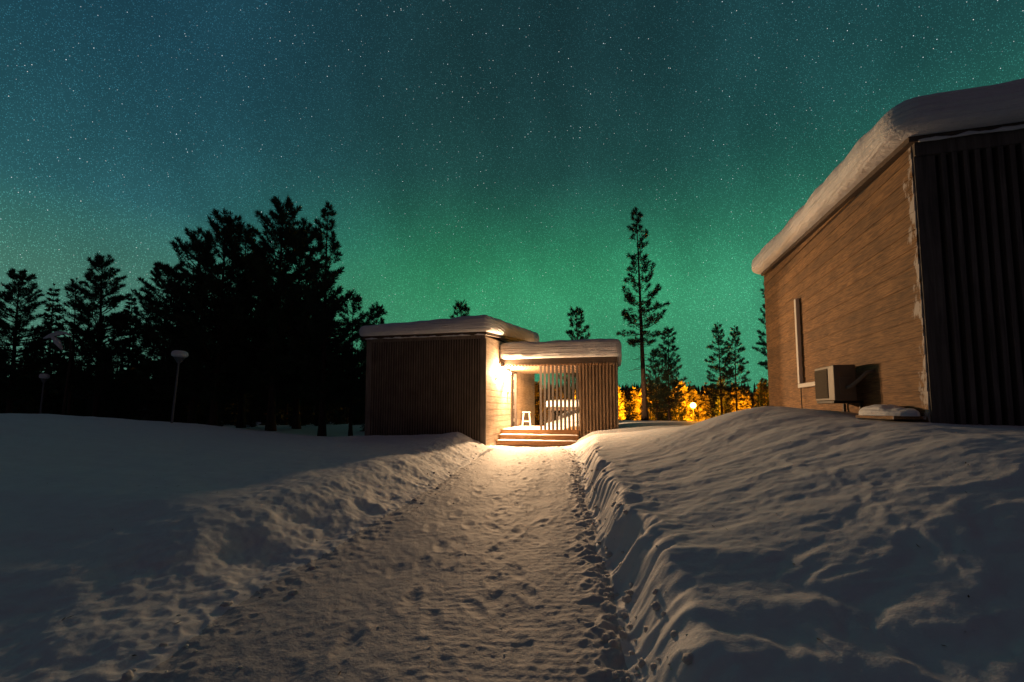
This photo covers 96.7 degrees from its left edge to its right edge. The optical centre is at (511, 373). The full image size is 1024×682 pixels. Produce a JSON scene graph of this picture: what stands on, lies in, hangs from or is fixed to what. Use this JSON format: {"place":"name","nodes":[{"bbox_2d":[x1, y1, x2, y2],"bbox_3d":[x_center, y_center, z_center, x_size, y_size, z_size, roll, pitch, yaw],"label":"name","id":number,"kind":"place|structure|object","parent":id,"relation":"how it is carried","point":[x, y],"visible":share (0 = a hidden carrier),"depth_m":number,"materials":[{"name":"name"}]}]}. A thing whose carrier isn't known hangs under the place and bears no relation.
{"place":"outdoors","nodes":[
{"label":"outdoors","id":0,"kind":"place"},
{"bbox_2d":[136,445,631,681],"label":"path","id":1,"kind":"structure","parent":0,"point":[454,613],"depth_m":3.51,"materials":[{"name":"white snow"}]},
{"bbox_2d":[120,445,691,681],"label":"snow clods","id":2,"kind":"object","parent":1,"relation":"on","point":[128,675],"visible":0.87,"depth_m":2.97,"materials":[{"name":"white snow"}]},
{"bbox_2d":[0,406,1023,681],"bbox_3d":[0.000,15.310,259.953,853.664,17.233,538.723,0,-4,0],"label":"snow ground","id":3,"kind":"structure","parent":0,"point":[124,542],"depth_m":3.70,"materials":[{"name":"white snow"}]},
{"bbox_2d":[0,348,18,406],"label":"pine tree","id":4,"kind":"object","parent":3,"relation":"on","point":[7,378],"visible":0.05,"depth_m":41.32,"materials":[{"name":"green plant"}]},
{"bbox_2d":[4,349,53,413],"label":"pine tree","id":5,"kind":"object","parent":3,"relation":"on","point":[20,405],"visible":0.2,"depth_m":27.30,"materials":[{"name":"green plant"}]},
{"bbox_2d":[0,267,62,412],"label":"pine tree","id":6,"kind":"object","parent":3,"relation":"on","point":[17,329],"visible":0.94,"depth_m":22.10,"materials":[{"name":"green plant"}]},
{"bbox_2d":[14,283,73,413],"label":"spruce tree","id":7,"kind":"object","parent":3,"relation":"on","point":[47,404],"visible":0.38,"depth_m":24.98,"materials":[{"name":"plant"}]},
{"bbox_2d":[39,374,49,413],"bbox_3d":[-21.660,1.333,20.959,0.372,2.640,0.368,2,-4,0],"label":"garden lamp","id":8,"kind":"object","parent":3,"relation":"on","point":[44,378],"visible":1,"depth_m":20.96,"materials":[{"name":"black metal"}]},
{"bbox_2d":[43,331,74,414],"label":"bent sapling","id":9,"kind":"object","parent":3,"relation":"on","point":[55,339],"visible":0.97,"depth_m":17.60,"materials":[{"name":"brown wood"}]},
{"bbox_2d":[38,278,99,414],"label":"pine tree","id":10,"kind":"object","parent":3,"relation":"on","point":[59,367],"visible":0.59,"depth_m":22.37,"materials":[{"name":"green plant"}]},
{"bbox_2d":[36,252,145,416],"bbox_3d":[-20.849,-1.685,22.977,3.913,9.077,3.600,-1,-4,11],"label":"pine tree","id":11,"kind":"object","parent":3,"relation":"on","point":[98,384],"visible":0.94,"depth_m":22.73,"materials":[{"name":"green plant"}]},
{"bbox_2d":[74,346,115,414],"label":"pine tree","id":12,"kind":"object","parent":3,"relation":"on","point":[91,406],"visible":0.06,"depth_m":39.81,"materials":[{"name":"green plant"}]},
{"bbox_2d":[101,288,148,419],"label":"spruce tree","id":13,"kind":"object","parent":3,"relation":"on","point":[128,367],"visible":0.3,"depth_m":25.04,"materials":[{"name":"plant"}]},
{"bbox_2d":[107,261,201,419],"bbox_3d":[-18.390,-1.553,24.118,4.332,9.077,4.550,1,-4,-11],"label":"pine tree","id":14,"kind":"object","parent":3,"relation":"on","point":[144,383],"visible":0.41,"depth_m":23.18,"materials":[{"name":"green plant"}]},
{"bbox_2d":[170,350,188,422],"bbox_3d":[-11.081,0.485,15.007,0.480,2.495,0.475,3,-4,0],"label":"garden lamp","id":15,"kind":"object","parent":3,"relation":"on","point":[179,356],"visible":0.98,"depth_m":14.96,"materials":[{"name":"black metal"}]},
{"bbox_2d":[129,227,242,423],"bbox_3d":[-16.206,-2.275,23.256,5.182,10.339,4.935,-3,-5,35],"label":"pine tree","id":16,"kind":"object","parent":3,"relation":"on","point":[186,247],"visible":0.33,"depth_m":22.47,"materials":[{"name":"green plant"}]},
{"bbox_2d":[147,207,269,425],"bbox_3d":[-13.989,-2.645,21.848,5.400,10.773,5.142,2,-5,-19],"label":"pine tree","id":17,"kind":"object","parent":3,"relation":"on","point":[218,387],"visible":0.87,"depth_m":21.04,"materials":[{"name":"black plant"}]},
{"bbox_2d":[195,222,273,427],"bbox_3d":[-14.342,-2.579,24.014,4.410,11.120,4.793,2,-5,-27],"label":"pine tree","id":18,"kind":"object","parent":3,"relation":"on","point":[241,421],"visible":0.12,"depth_m":23.74,"materials":[{"name":"green plant"}]},
{"bbox_2d":[220,397,249,424],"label":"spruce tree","id":19,"kind":"object","parent":3,"relation":"on","point":[225,417],"visible":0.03,"depth_m":39.41,"materials":[{"name":"black plant"}]},
{"bbox_2d":[220,377,257,425],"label":"spruce tree","id":20,"kind":"object","parent":3,"relation":"on","point":[234,404],"visible":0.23,"depth_m":29.99,"materials":[{"name":"plant"}]},
{"bbox_2d":[220,195,331,430],"bbox_3d":[-11.432,-2.942,22.079,5.010,11.623,4.610,-1,-5,14],"label":"pine tree","id":21,"kind":"object","parent":3,"relation":"on","point":[296,242],"visible":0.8,"depth_m":21.32,"materials":[{"name":"black plant"}]},
{"bbox_2d":[241,216,345,428],"bbox_3d":[-11.129,-2.567,23.672,5.560,11.092,5.294,2,-5,-28],"label":"pine tree","id":22,"kind":"object","parent":3,"relation":"on","point":[296,396],"visible":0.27,"depth_m":23.16,"materials":[{"name":"green plant"}]},
{"bbox_2d":[286,200,386,435],"bbox_3d":[-8.006,-2.477,20.540,4.538,10.892,3.859,0,-4,0],"label":"pine tree","id":23,"kind":"object","parent":3,"relation":"on","point":[321,315],"visible":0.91,"depth_m":20.25,"materials":[{"name":"black plant"}]},
{"bbox_2d":[325,287,370,435],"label":"pine tree","id":24,"kind":"object","parent":3,"relation":"on","point":[356,302],"visible":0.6,"depth_m":20.84,"materials":[{"name":"green plant"}]},
{"bbox_2d":[353,301,388,408],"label":"pine tree","id":25,"kind":"object","parent":3,"relation":"on","point":[373,309],"visible":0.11,"depth_m":25.13,"materials":[{"name":"green plant"}]},
{"bbox_2d":[0,355,768,423],"bbox_3d":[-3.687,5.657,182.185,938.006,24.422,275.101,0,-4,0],"label":"forest","id":26,"kind":"object","parent":3,"relation":"on","point":[145,416],"visible":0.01,"depth_m":53.38,"materials":[{"name":"green plant"}]},
{"bbox_2d":[449,300,470,317],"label":"pine tree","id":27,"kind":"object","parent":3,"relation":"on","point":[465,308],"visible":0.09,"depth_m":31.08,"materials":[{"name":"green plant"}]},
{"bbox_2d":[359,315,621,446],"bbox_3d":[0.064,0.366,20.135,9.354,5.899,10.014,-1,-5,13],"label":"wooden cabin","id":28,"kind":"object","parent":3,"relation":"on","point":[472,377],"visible":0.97,"depth_m":16.39,"materials":[{"name":"brown wood"}]},
{"bbox_2d":[511,370,516,426],"bbox_3d":[0.018,1.113,19.717,0.210,2.395,1.140,-1,-5,13],"label":"door","id":29,"kind":"structure","parent":28,"relation":"in","point":[513,374],"depth_m":20.13,"materials":[{"name":"brown wood"}]},
{"bbox_2d":[522,412,530,426],"bbox_3d":[0.605,1.950,19.203,0.392,0.635,0.302,0,-4,-1],"label":"stool","id":30,"kind":"object","parent":28,"relation":"on","point":[529,421],"visible":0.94,"depth_m":19.09,"materials":[{"name":"white paint"}]},
{"bbox_2d":[546,400,575,422],"bbox_3d":[2.791,1.841,21.370,2.407,1.207,0.847,-1,-5,13],"label":"garden table","id":31,"kind":"object","parent":28,"relation":"on","point":[558,406],"visible":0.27,"depth_m":21.18,"materials":[{"name":"white wood"}]},
{"bbox_2d":[546,421,575,425],"bbox_3d":[2.751,2.317,20.977,2.603,0.217,1.224,-1,-5,13],"label":"snow pile","id":32,"kind":"object","parent":28,"relation":"on","point":[559,423],"visible":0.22,"depth_m":20.68,"materials":[{"name":"white snow"}]},
{"bbox_2d":[535,381,547,424],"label":"spruce tree","id":33,"kind":"object","parent":3,"relation":"on","point":[537,406],"visible":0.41,"depth_m":52.95,"materials":[{"name":"plant"}]},
{"bbox_2d":[554,388,563,420],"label":"spruce tree","id":34,"kind":"object","parent":3,"relation":"on","point":[559,399],"visible":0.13,"depth_m":56.86,"materials":[{"name":"plant"}]},
{"bbox_2d":[558,305,590,399],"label":"pine tree","id":35,"kind":"object","parent":3,"relation":"on","point":[576,313],"visible":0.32,"depth_m":29.12,"materials":[{"name":"green plant"}]},
{"bbox_2d":[618,390,625,419],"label":"spruce tree","id":36,"kind":"object","parent":3,"relation":"on","point":[621,407],"visible":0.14,"depth_m":52.80,"materials":[{"name":"yellow plant"}]},
{"bbox_2d":[620,391,628,419],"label":"pine tree","id":37,"kind":"object","parent":3,"relation":"on","point":[623,397],"visible":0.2,"depth_m":56.64,"materials":[{"name":"green plant"}]},
{"bbox_2d":[625,387,635,419],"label":"spruce tree","id":38,"kind":"object","parent":3,"relation":"on","point":[630,408],"visible":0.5,"depth_m":43.37,"materials":[{"name":"plant"}]},
{"bbox_2d":[625,387,641,419],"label":"spruce tree","id":39,"kind":"object","parent":3,"relation":"on","point":[636,403],"visible":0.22,"depth_m":54.33,"materials":[{"name":"plant"}]},
{"bbox_2d":[632,390,651,419],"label":"pine tree","id":40,"kind":"object","parent":3,"relation":"on","point":[638,411],"visible":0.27,"depth_m":53.60,"materials":[{"name":"green plant"}]},
{"bbox_2d":[616,206,671,419],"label":"pine tree","id":41,"kind":"object","parent":3,"relation":"on","point":[629,297],"visible":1,"depth_m":24.65,"materials":[{"name":"green plant"}]},
{"bbox_2d":[640,378,661,420],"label":"pine tree","id":42,"kind":"object","parent":3,"relation":"on","point":[647,380],"visible":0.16,"depth_m":47.70,"materials":[{"name":"green plant"}]},
{"bbox_2d":[645,346,670,419],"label":"pine tree","id":43,"kind":"object","parent":3,"relation":"on","point":[658,403],"visible":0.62,"depth_m":32.94,"materials":[{"name":"green plant"}]},
{"bbox_2d":[658,408,663,420],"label":"spruce tree","id":44,"kind":"object","parent":3,"relation":"on","point":[660,418],"visible":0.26,"depth_m":43.79,"materials":[{"name":"plant"}]},
{"bbox_2d":[663,401,667,420],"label":"spruce tree","id":45,"kind":"object","parent":3,"relation":"on","point":[665,414],"visible":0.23,"depth_m":43.77,"materials":[{"name":"brown plant"}]},
{"bbox_2d":[650,326,688,420],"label":"pine tree","id":46,"kind":"object","parent":3,"relation":"on","point":[668,364],"visible":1,"depth_m":29.83,"materials":[{"name":"green plant"}]},
{"bbox_2d":[666,378,685,420],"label":"pine tree","id":47,"kind":"object","parent":3,"relation":"on","point":[678,414],"visible":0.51,"depth_m":45.96,"materials":[{"name":"green plant"}]},
{"bbox_2d":[675,380,695,420],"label":"pine tree","id":48,"kind":"object","parent":3,"relation":"on","point":[688,408],"visible":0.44,"depth_m":53.30,"materials":[{"name":"green plant"}]},
{"bbox_2d":[681,397,691,417],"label":"spruce tree","id":49,"kind":"object","parent":3,"relation":"on","point":[684,408],"visible":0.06,"depth_m":54.59,"materials":[{"name":"plant"}]},
{"bbox_2d":[686,382,695,417],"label":"spruce tree","id":50,"kind":"object","parent":3,"relation":"on","point":[690,388],"visible":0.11,"depth_m":65.53,"materials":[{"name":"green plant"}]},
{"bbox_2d":[687,381,697,416],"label":"spruce tree","id":51,"kind":"object","parent":3,"relation":"on","point":[693,388],"visible":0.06,"depth_m":69.66,"materials":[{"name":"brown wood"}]},
{"bbox_2d":[690,403,695,420],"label":"street lamp","id":52,"kind":"object","parent":3,"relation":"on","point":[693,405],"visible":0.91,"depth_m":49.71,"materials":[{"name":"white metal"}]},
{"bbox_2d":[687,390,705,421],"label":"pine tree","id":53,"kind":"object","parent":3,"relation":"on","point":[694,396],"visible":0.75,"depth_m":54.96,"materials":[{"name":"green plant"}]},
{"bbox_2d":[694,391,706,420],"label":"spruce tree","id":54,"kind":"object","parent":3,"relation":"on","point":[699,406],"visible":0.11,"depth_m":59.42,"materials":[{"name":"plant"}]},
{"bbox_2d":[698,391,711,419],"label":"spruce tree","id":55,"kind":"object","parent":3,"relation":"on","point":[706,398],"visible":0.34,"depth_m":58.28,"materials":[{"name":"plant"}]},
{"bbox_2d":[700,382,716,416],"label":"spruce tree","id":56,"kind":"object","parent":3,"relation":"on","point":[704,394],"visible":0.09,"depth_m":64.31,"materials":[{"name":"plant"}]},
{"bbox_2d":[706,384,718,417],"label":"pine tree","id":57,"kind":"object","parent":3,"relation":"on","point":[712,408],"visible":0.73,"depth_m":41.50,"materials":[{"name":"green plant"}]},
{"bbox_2d":[703,322,738,414],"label":"pine tree","id":58,"kind":"object","parent":3,"relation":"on","point":[720,342],"visible":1,"depth_m":35.96,"materials":[{"name":"green plant"}]},
{"bbox_2d":[714,377,733,415],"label":"pine tree","id":59,"kind":"object","parent":3,"relation":"on","point":[718,402],"visible":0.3,"depth_m":47.74,"materials":[{"name":"green plant"}]},
{"bbox_2d":[723,397,733,413],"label":"pine tree","id":60,"kind":"object","parent":3,"relation":"on","point":[728,408],"visible":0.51,"depth_m":38.53,"materials":[{"name":"green plant"}]},
{"bbox_2d":[730,391,739,411],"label":"spruce tree","id":61,"kind":"object","parent":3,"relation":"on","point":[734,402],"visible":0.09,"depth_m":52.71,"materials":[{"name":"green plant"}]},
{"bbox_2d":[719,325,751,410],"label":"pine tree","id":62,"kind":"object","parent":3,"relation":"on","point":[744,387],"visible":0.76,"depth_m":37.01,"materials":[{"name":"green plant"}]},
{"bbox_2d":[731,388,744,411],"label":"spruce tree","id":63,"kind":"object","parent":3,"relation":"on","point":[740,403],"visible":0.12,"depth_m":52.94,"materials":[{"name":"green plant"}]},
{"bbox_2d":[738,396,749,410],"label":"pine tree","id":64,"kind":"object","parent":3,"relation":"on","point":[744,404],"visible":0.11,"depth_m":55.78,"materials":[{"name":"green plant"}]},
{"bbox_2d":[741,392,752,409],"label":"spruce tree","id":65,"kind":"object","parent":3,"relation":"on","point":[748,400],"visible":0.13,"depth_m":55.92,"materials":[{"name":"plant"}]},
{"bbox_2d":[743,389,751,407],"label":"spruce tree","id":66,"kind":"object","parent":3,"relation":"on","point":[747,390],"visible":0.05,"depth_m":68.30,"materials":[{"name":"green plant"}]},
{"bbox_2d":[750,383,767,406],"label":"spruce tree","id":67,"kind":"object","parent":3,"relation":"on","point":[755,393],"depth_m":68.24,"materials":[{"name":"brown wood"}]},
{"bbox_2d":[752,284,767,369],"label":"pine tree","id":68,"kind":"object","parent":3,"relation":"on","point":[764,344],"visible":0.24,"depth_m":22.30,"materials":[{"name":"green plant"}]},
{"bbox_2d":[753,382,768,403],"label":"pine tree","id":69,"kind":"object","parent":3,"relation":"on","point":[762,389],"visible":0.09,"depth_m":59.33,"materials":[{"name":"green plant"}]},
{"bbox_2d":[755,377,768,406],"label":"pine tree","id":70,"kind":"object","parent":3,"relation":"on","point":[760,401],"visible":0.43,"depth_m":44.98,"materials":[{"name":"green plant"}]},
{"bbox_2d":[752,78,1023,425],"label":"timber cabin","id":71,"kind":"object","parent":3,"relation":"on","point":[891,253],"visible":1,"depth_m":5.64,"materials":[{"name":"brown wood"}]},
{"bbox_2d":[794,298,814,407],"bbox_3d":[5.873,-0.405,8.805,0.075,2.541,2.010,-1,-5,16],"label":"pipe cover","id":72,"kind":"object","parent":71,"relation":"attached to","point":[801,384],"visible":0.74,"depth_m":9.69,"materials":[{"name":"white paint"}]},
{"bbox_2d":[814,364,874,411],"bbox_3d":[5.299,0.309,7.279,0.444,0.860,1.126,-1,-5,16],"label":"air conditioner","id":73,"kind":"object","parent":71,"relation":"attached to","point":[835,384],"visible":0.97,"depth_m":7.11,"materials":[{"name":"grey metal"}]},
{"bbox_2d":[0,0,1023,392],"label":"sky","id":74,"kind":"structure","parent":0,"point":[494,156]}
]}

